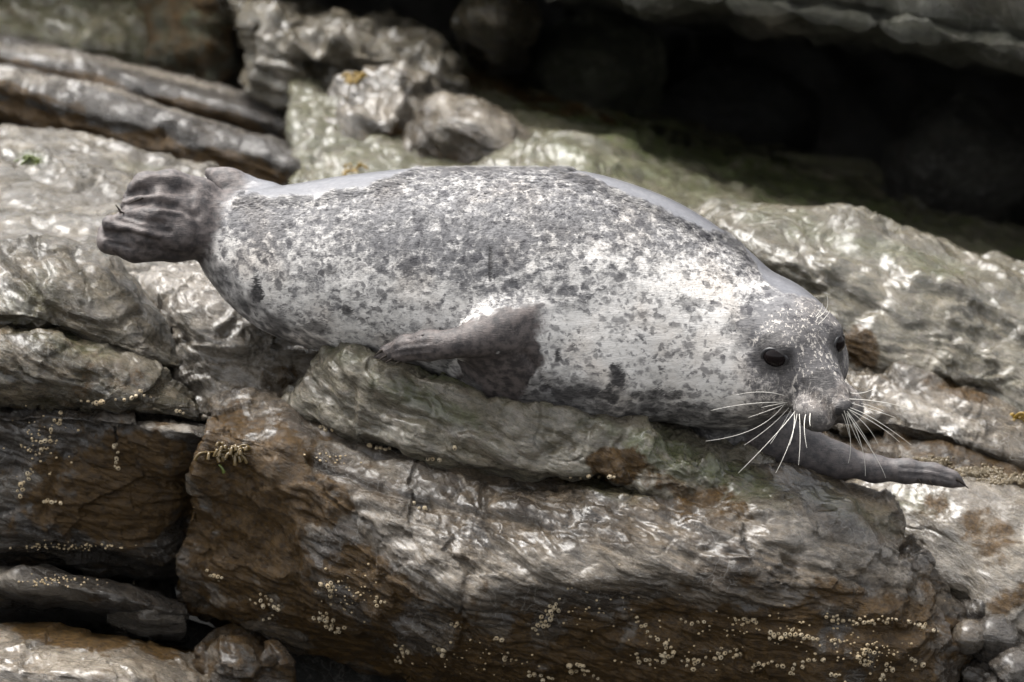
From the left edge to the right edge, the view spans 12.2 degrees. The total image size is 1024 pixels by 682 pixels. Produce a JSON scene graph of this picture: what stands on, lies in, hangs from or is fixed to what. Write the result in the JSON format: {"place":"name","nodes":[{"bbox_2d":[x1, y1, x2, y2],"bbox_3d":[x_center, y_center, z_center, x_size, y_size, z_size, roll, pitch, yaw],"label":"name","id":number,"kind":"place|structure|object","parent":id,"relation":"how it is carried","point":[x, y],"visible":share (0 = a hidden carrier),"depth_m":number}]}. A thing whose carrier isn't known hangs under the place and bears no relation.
{"place":"outdoors","nodes":[
{"label":"outdoors","id":0,"kind":"place"},
{"bbox_2d":[175,211,1023,627],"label":"ground","id":1,"kind":"structure","parent":0,"point":[1015,219],"depth_m":13.59},
{"bbox_2d":[0,620,210,681],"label":"rock slab","id":2,"kind":"object","parent":1,"relation":"on","point":[32,651],"visible":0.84,"depth_m":8.84},
{"bbox_2d":[0,560,189,640],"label":"rock ledge","id":3,"kind":"object","parent":2,"relation":"on","point":[90,604],"visible":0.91,"depth_m":8.95},
{"bbox_2d":[0,406,205,587],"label":"rock block","id":4,"kind":"object","parent":3,"relation":"on","point":[141,498],"visible":0.71,"depth_m":8.93},
{"bbox_2d":[0,324,201,422],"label":"boulder","id":5,"kind":"object","parent":4,"relation":"on","point":[48,369],"visible":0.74,"depth_m":8.87},
{"bbox_2d":[199,399,210,423],"bbox_3d":[-0.571,0.137,9.027,0.054,0.050,0.145,0,15,0],"label":"pebble","id":6,"kind":"object","parent":4,"relation":"on","point":[205,414],"visible":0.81,"depth_m":8.98},
{"bbox_2d":[107,578,186,645],"bbox_3d":[-0.696,0.511,9.165,0.170,0.142,0.423,0,15,0],"label":"stone","id":7,"kind":"object","parent":2,"relation":"on","point":[152,625],"visible":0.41,"depth_m":9.01},
{"bbox_2d":[192,624,296,681],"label":"stone","id":8,"kind":"object","parent":1,"relation":"on","point":[233,653],"visible":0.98,"depth_m":8.91},
{"bbox_2d":[148,619,405,681],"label":"rock","id":9,"kind":"object","parent":1,"relation":"on","point":[314,669],"visible":0.08,"depth_m":9.16},
{"bbox_2d":[175,342,973,681],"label":"boulder","id":10,"kind":"object","parent":1,"relation":"on","point":[511,532],"visible":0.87,"depth_m":8.80},
{"bbox_2d":[193,442,250,465],"bbox_3d":[-0.533,0.207,8.838,0.107,0.042,0.025,0,15,0],"label":"seaweed","id":11,"kind":"object","parent":10,"relation":"on","point":[235,451],"visible":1,"depth_m":8.84},
{"bbox_2d":[218,464,225,473],"bbox_3d":[-0.535,0.236,8.857,0.014,0.018,0.005,0,15,0],"label":"seaweed","id":12,"kind":"object","parent":10,"relation":"hanging from","point":[222,468],"visible":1,"depth_m":8.86},
{"bbox_2d":[129,260,318,404],"bbox_3d":[-0.523,0.012,9.546,0.621,0.432,0.996,0,15,0],"label":"boulder","id":13,"kind":"object","parent":10,"relation":"on","point":[222,344],"visible":0.19,"depth_m":9.12},
{"bbox_2d":[3,405,944,681],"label":"tiny barnacles","id":14,"kind":"object","parent":10,"relation":"on","point":[365,587],"visible":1,"depth_m":8.80},
{"bbox_2d":[96,164,968,488],"bbox_3d":[0.039,-0.031,8.969,1.635,0.593,0.495,2,15,9],"label":"seal","id":15,"kind":"object","parent":10,"relation":"on","point":[592,294],"visible":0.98,"depth_m":8.81},
{"bbox_2d":[566,663,572,668],"bbox_3d":[0.105,0.595,8.780,0.012,0.010,0.007,13,49,12],"label":"barnacle","id":16,"kind":"object","parent":10,"relation":"on","point":[569,665],"visible":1,"depth_m":8.78},
{"bbox_2d":[284,40,1023,260],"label":"rock slope","id":17,"kind":"structure","parent":1,"relation":"on","point":[693,165],"depth_m":10.78},
{"bbox_2d":[0,124,219,272],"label":"rock slope","id":18,"kind":"structure","parent":17,"relation":"on","point":[73,185],"depth_m":9.76},
{"bbox_2d":[14,154,40,165],"bbox_3d":[-0.987,-0.366,9.842,0.093,0.040,0.038,13,20,40],"label":"seaweed","id":19,"kind":"object","parent":18,"relation":"on","point":[34,159],"visible":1,"depth_m":9.84},
{"bbox_2d":[0,234,182,376],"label":"boulder","id":20,"kind":"object","parent":18,"relation":"on","point":[90,291],"visible":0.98,"depth_m":8.96},
{"bbox_2d":[0,35,286,140],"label":"rock ledge","id":21,"kind":"object","parent":17,"relation":"on","point":[221,102],"visible":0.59,"depth_m":10.81},
{"bbox_2d":[0,0,147,65],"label":"boulder","id":22,"kind":"object","parent":21,"relation":"on","point":[117,29],"visible":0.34,"depth_m":11.25},
{"bbox_2d":[137,0,245,89],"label":"boulder","id":23,"kind":"object","parent":21,"relation":"on","point":[198,39],"visible":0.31,"depth_m":11.17},
{"bbox_2d":[0,63,309,184],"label":"rock ledge","id":24,"kind":"object","parent":17,"relation":"on","point":[31,98],"visible":0.44,"depth_m":10.34},
{"bbox_2d":[342,162,368,175],"bbox_3d":[-0.337,-0.364,10.291,0.059,0.039,0.023,0,15,0],"label":"seaweed","id":25,"kind":"object","parent":17,"relation":"on","point":[352,169],"visible":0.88,"depth_m":10.29},
{"bbox_2d":[216,0,532,164],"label":"rock outcrop","id":26,"kind":"object","parent":17,"relation":"on","point":[413,89],"visible":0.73,"depth_m":10.76},
{"bbox_2d":[341,72,367,84],"bbox_3d":[-0.345,-0.576,10.634,0.069,0.042,0.028,0,15,0],"label":"seaweed","id":27,"kind":"object","parent":26,"relation":"on","point":[355,78],"visible":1,"depth_m":10.63},
{"bbox_2d":[451,0,542,79],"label":"boulder","id":28,"kind":"object","parent":17,"relation":"on","point":[496,38],"visible":0.96,"depth_m":11.03},
{"bbox_2d":[521,6,667,116],"bbox_3d":[0.199,-0.615,11.829,0.354,0.528,1.070,0,15,0],"label":"boulder","id":29,"kind":"object","parent":17,"relation":"on","point":[594,57],"visible":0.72,"depth_m":11.38},
{"bbox_2d":[691,197,1023,411],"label":"boulder","id":30,"kind":"object","parent":17,"relation":"on","point":[893,291],"visible":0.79,"depth_m":9.46},
{"bbox_2d":[880,83,1023,223],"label":"boulder","id":31,"kind":"object","parent":17,"relation":"on","point":[948,151],"visible":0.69,"depth_m":11.22},
{"bbox_2d":[313,0,1023,213],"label":"cave wall","id":32,"kind":"structure","parent":1,"relation":"on","point":[866,98],"depth_m":13.72},
{"bbox_2d":[844,472,1023,641],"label":"rock slab","id":33,"kind":"object","parent":1,"relation":"on","point":[971,538],"visible":0.36,"depth_m":9.04},
{"bbox_2d":[823,429,1023,487],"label":"rock ledge","id":34,"kind":"object","parent":33,"relation":"on","point":[886,444],"visible":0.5,"depth_m":9.20},
{"bbox_2d":[821,361,1023,469],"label":"rock ledge","id":35,"kind":"object","parent":34,"relation":"on","point":[975,419],"visible":0.54,"depth_m":9.27},
{"bbox_2d":[1010,411,1023,421],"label":"seaweed","id":36,"kind":"object","parent":35,"relation":"on","point":[1018,415],"visible":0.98,"depth_m":9.32},
{"bbox_2d":[899,455,1023,485],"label":"brown mussel crust","id":37,"kind":"object","parent":34,"relation":"on","point":[975,471],"visible":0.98,"depth_m":9.17},
{"bbox_2d":[959,638,1023,681],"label":"stone","id":38,"kind":"object","parent":1,"relation":"on","point":[1005,665],"visible":0.74,"depth_m":8.90},
{"bbox_2d":[972,613,1019,662],"bbox_3d":[0.892,0.555,9.081,0.137,0.159,0.336,0,15,0],"label":"stone","id":39,"kind":"object","parent":38,"relation":"on","point":[1000,634],"visible":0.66,"depth_m":8.92},
{"bbox_2d":[952,619,984,654],"bbox_3d":[0.850,0.552,9.052,0.092,0.128,0.308,0,15,0],"label":"stone","id":40,"kind":"object","parent":39,"relation":"on","point":[969,639],"visible":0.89,"depth_m":8.90},
{"bbox_2d":[957,598,984,618],"bbox_3d":[0.886,0.513,9.116,0.116,0.132,0.292,0,15,0],"label":"stone","id":41,"kind":"object","parent":39,"relation":"on","point":[975,608],"visible":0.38,"depth_m":8.98},
{"bbox_2d":[546,0,1023,83],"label":"cliff","id":42,"kind":"structure","parent":0,"point":[983,37],"depth_m":10.26}
]}

